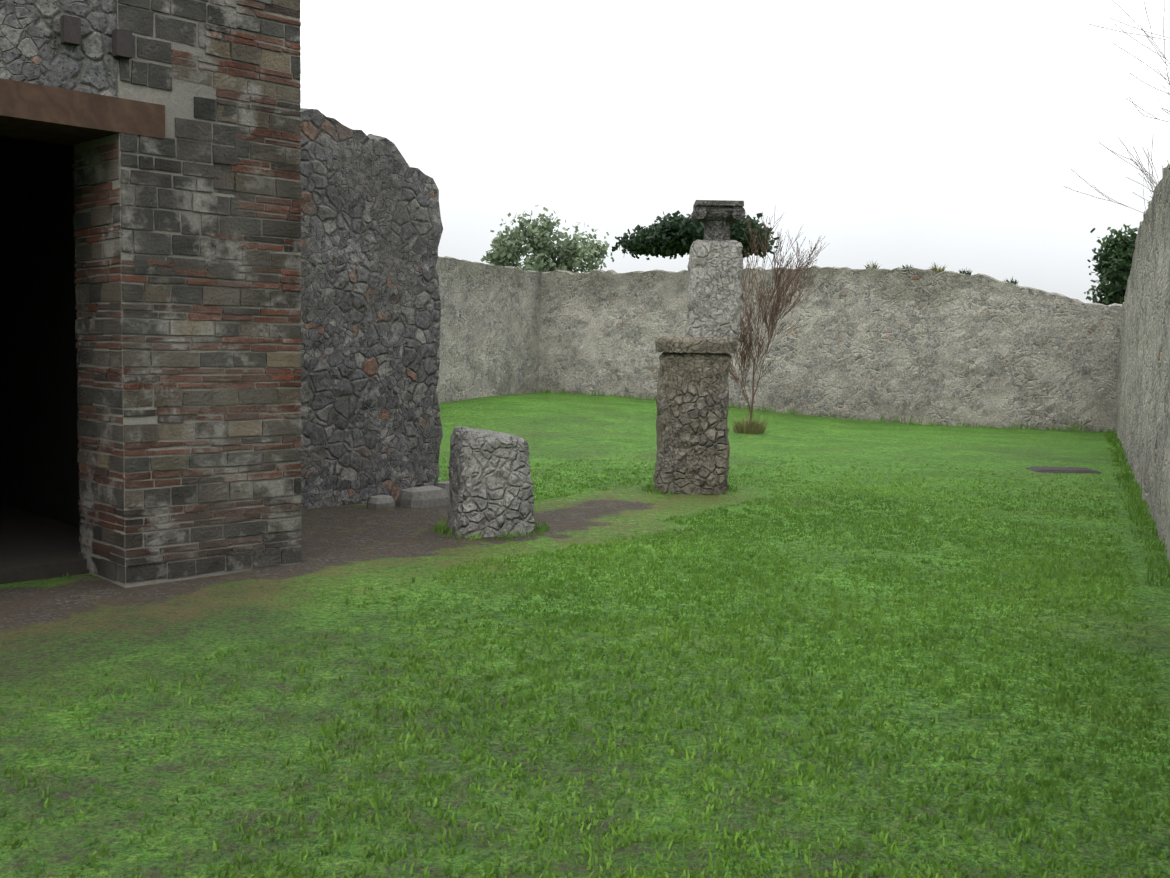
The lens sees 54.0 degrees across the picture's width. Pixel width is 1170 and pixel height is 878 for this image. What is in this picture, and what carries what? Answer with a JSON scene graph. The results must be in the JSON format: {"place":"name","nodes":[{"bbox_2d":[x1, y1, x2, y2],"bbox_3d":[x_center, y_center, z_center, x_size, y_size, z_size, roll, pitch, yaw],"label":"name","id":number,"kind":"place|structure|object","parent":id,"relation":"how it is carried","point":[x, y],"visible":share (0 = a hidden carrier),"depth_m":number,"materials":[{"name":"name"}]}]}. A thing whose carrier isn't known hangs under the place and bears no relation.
{"place":"outdoors","nodes":[
{"label":"outdoors","id":0,"kind":"place"},
{"bbox_2d":[0,136,32,150],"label":"room ceiling","id":1,"kind":"structure","parent":0,"point":[7,143],"depth_m":9.83,"materials":[{"name":"black"}]},
{"bbox_2d":[0,140,80,526],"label":"doorway interior","id":2,"kind":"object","parent":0,"point":[39,450],"depth_m":9.82,"materials":[{"name":"black"}]},
{"bbox_2d":[0,392,1169,877],"bbox_3d":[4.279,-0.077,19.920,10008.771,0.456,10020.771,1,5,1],"label":"ground","id":3,"kind":"structure","parent":0,"point":[56,632],"depth_m":5.62,"materials":[{"name":"green plant"}]},
{"bbox_2d":[0,502,88,583],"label":"house floor","id":4,"kind":"structure","parent":3,"relation":"on","point":[33,546],"depth_m":8.41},
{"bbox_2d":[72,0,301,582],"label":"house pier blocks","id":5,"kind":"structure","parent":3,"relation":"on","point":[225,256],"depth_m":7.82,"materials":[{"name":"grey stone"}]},
{"bbox_2d":[112,29,132,58],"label":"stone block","id":6,"kind":"structure","parent":5,"relation":"attached to","point":[122,46],"depth_m":7.27,"materials":[{"name":"grey stone"}]},
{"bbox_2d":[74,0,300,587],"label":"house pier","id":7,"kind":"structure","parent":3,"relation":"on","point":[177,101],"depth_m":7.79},
{"bbox_2d":[0,126,93,145],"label":"lintel","id":8,"kind":"structure","parent":7,"relation":"on","point":[37,136],"depth_m":7.57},
{"bbox_2d":[0,78,164,138],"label":"lintel","id":9,"kind":"structure","parent":7,"relation":"on","point":[40,108],"depth_m":7.17,"materials":[{"name":"brown wood"}]},
{"bbox_2d":[300,108,442,508],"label":"rubble wall","id":10,"kind":"structure","parent":3,"relation":"on","point":[371,228],"depth_m":11.65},
{"bbox_2d":[367,494,394,508],"bbox_3d":[-2.056,0.637,11.572,0.249,0.156,0.284,3,5,26],"label":"loose stone","id":11,"kind":"object","parent":3,"relation":"on","point":[381,501],"visible":0.77,"depth_m":11.47,"materials":[{"name":"grey stone"}]},
{"bbox_2d":[396,485,448,508],"bbox_3d":[-1.663,0.596,11.740,0.552,0.226,0.349,-3,6,-44],"label":"loose stone","id":12,"kind":"object","parent":3,"relation":"on","point":[422,497],"visible":0.83,"depth_m":11.59,"materials":[{"name":"grey stone"}]},
{"bbox_2d":[435,481,449,501],"bbox_3d":[-1.444,0.559,12.162,0.336,0.239,0.290,-2,5,-30],"label":"loose stone","id":13,"kind":"object","parent":3,"relation":"on","point":[444,485],"visible":0.19,"depth_m":12.03,"materials":[{"name":"grey stone"}]},
{"bbox_2d":[436,256,540,403],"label":"garden wall","id":14,"kind":"structure","parent":3,"relation":"on","point":[489,330],"depth_m":27.79,"materials":[{"name":"stone"}]},
{"bbox_2d":[447,426,534,537],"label":"stub pier","id":15,"kind":"structure","parent":3,"relation":"on","point":[491,488],"depth_m":9.87,"materials":[{"name":"grey stone"}]},
{"bbox_2d":[480,205,613,273],"bbox_3d":[-1.302,-4.737,39.497,4.583,6.487,4.693,1,5,1],"label":"olive tree","id":16,"kind":"object","parent":3,"relation":"on","point":[541,247],"depth_m":38.68,"materials":[{"name":"green plant"}]},
{"bbox_2d":[432,480,736,539],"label":"weeds","id":17,"kind":"object","parent":3,"relation":"on","point":[449,531],"visible":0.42,"depth_m":10.09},
{"bbox_2d":[653,352,731,494],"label":"stone pillar","id":18,"kind":"structure","parent":3,"relation":"on","point":[692,430],"depth_m":12.95,"materials":[{"name":"grey stone"}]},
{"bbox_2d":[655,336,737,353],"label":"pillar cap slab","id":19,"kind":"structure","parent":18,"relation":"on","point":[679,344],"depth_m":12.83,"materials":[{"name":"grey stone"}]},
{"bbox_2d":[685,240,743,338],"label":"stone pillar","id":20,"kind":"structure","parent":19,"relation":"on","point":[715,273],"depth_m":12.88,"materials":[{"name":"grey stone"}]},
{"bbox_2d":[691,200,745,240],"bbox_3d":[1.499,-2.458,13.003,0.580,0.442,0.513,1,5,1],"label":"column capital","id":21,"kind":"object","parent":20,"relation":"on","point":[717,217],"visible":0.85,"depth_m":12.79,"materials":[{"name":"grey stone"}]},
{"bbox_2d":[612,210,778,259],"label":"umbrella pine","id":22,"kind":"object","parent":3,"relation":"on","point":[674,235],"depth_m":52.42,"materials":[{"name":"green plant"}]},
{"bbox_2d":[732,412,768,433],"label":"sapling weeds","id":23,"kind":"object","parent":3,"relation":"on","point":[756,427],"visible":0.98,"depth_m":21.88,"materials":[{"name":"green plant"}]},
{"bbox_2d":[728,212,832,432],"bbox_3d":[3.409,-2.155,21.440,2.523,4.274,2.249,1,5,1],"label":"bare tree","id":24,"kind":"object","parent":3,"relation":"on","point":[774,307],"visible":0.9,"depth_m":21.44,"materials":[{"name":"brown plant"}]},
{"bbox_2d":[539,387,1110,432],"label":"wall foot weeds","id":25,"kind":"object","parent":3,"relation":"on","point":[918,422],"visible":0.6,"depth_m":26.83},
{"bbox_2d":[539,265,1121,431],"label":"garden wall","id":26,"kind":"structure","parent":3,"relation":"on","point":[943,347],"depth_m":26.98,"materials":[{"name":"stone"}]},
{"bbox_2d":[865,262,879,268],"bbox_3d":[6.802,-4.113,27.129,0.391,0.292,0.367,-1,5,-19],"label":"wall weed","id":27,"kind":"object","parent":26,"relation":"on","point":[873,266],"depth_m":27.09,"materials":[{"name":"green plant"}]},
{"bbox_2d":[930,263,948,272],"bbox_3d":[8.135,-3.996,26.541,0.356,0.323,0.404,-3,6,-40],"label":"wall weed","id":28,"kind":"object","parent":26,"relation":"on","point":[935,269],"depth_m":26.49,"materials":[{"name":"green plant"}]},
{"bbox_2d":[958,267,972,274],"bbox_3d":[8.725,-3.845,26.331,0.331,0.205,0.325,3,5,23],"label":"wall weed","id":29,"kind":"object","parent":26,"relation":"on","point":[967,272],"depth_m":26.28,"materials":[{"name":"green plant"}]},
{"bbox_2d":[1006,277,1018,284],"bbox_3d":[9.622,-3.582,25.947,0.322,0.234,0.356,4,6,35],"label":"wall weed","id":30,"kind":"object","parent":26,"relation":"on","point":[1013,282],"depth_m":25.86,"materials":[{"name":"green plant"}]},
{"bbox_2d":[1026,467,1100,473],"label":"stone slab","id":31,"kind":"structure","parent":3,"relation":"on","point":[1061,469],"depth_m":16.29,"materials":[{"name":"grey stone"}]},
{"bbox_2d":[1084,224,1137,304],"bbox_3d":[12.637,-2.633,26.879,1.898,4.746,1.909,1,5,1],"label":"bush","id":32,"kind":"object","parent":3,"relation":"on","point":[1114,264],"depth_m":26.56,"materials":[{"name":"green plant"}]},
{"bbox_2d":[1064,0,1169,213],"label":"bare tree","id":33,"kind":"object","parent":3,"relation":"on","point":[1144,169],"visible":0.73,"depth_m":15.06,"materials":[{"name":"brown plant"}]},
{"bbox_2d":[1103,430,1169,587],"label":"wall foot weeds","id":34,"kind":"object","parent":3,"relation":"on","point":[1127,475],"visible":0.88,"depth_m":11.93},
{"bbox_2d":[1115,164,1169,560],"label":"garden wall","id":35,"kind":"structure","parent":3,"relation":"on","point":[1142,429],"depth_m":13.57,"materials":[{"name":"stone"}]},
{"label":"house wall","id":36,"kind":"object","parent":3,"relation":"on","visible":0},
{"bbox_2d":[0,0,117,97],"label":"house wall","id":37,"kind":"structure","parent":36,"relation":"on","point":[34,49],"depth_m":7.04,"materials":[{"name":"grey stone"}]},
{"bbox_2d":[61,15,80,45],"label":"stone block","id":38,"kind":"structure","parent":37,"relation":"in","point":[70,30],"depth_m":7.04,"materials":[{"name":"grey stone"}]},
{"bbox_2d":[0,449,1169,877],"bbox_3d":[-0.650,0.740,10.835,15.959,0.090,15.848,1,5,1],"label":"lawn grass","id":39,"kind":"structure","parent":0,"point":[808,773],"depth_m":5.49,"materials":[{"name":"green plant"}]},
{"bbox_2d":[300,0,1169,343],"label":"sky","id":40,"kind":"structure","parent":0,"point":[921,134],"materials":[{"name":"white"}]}
]}

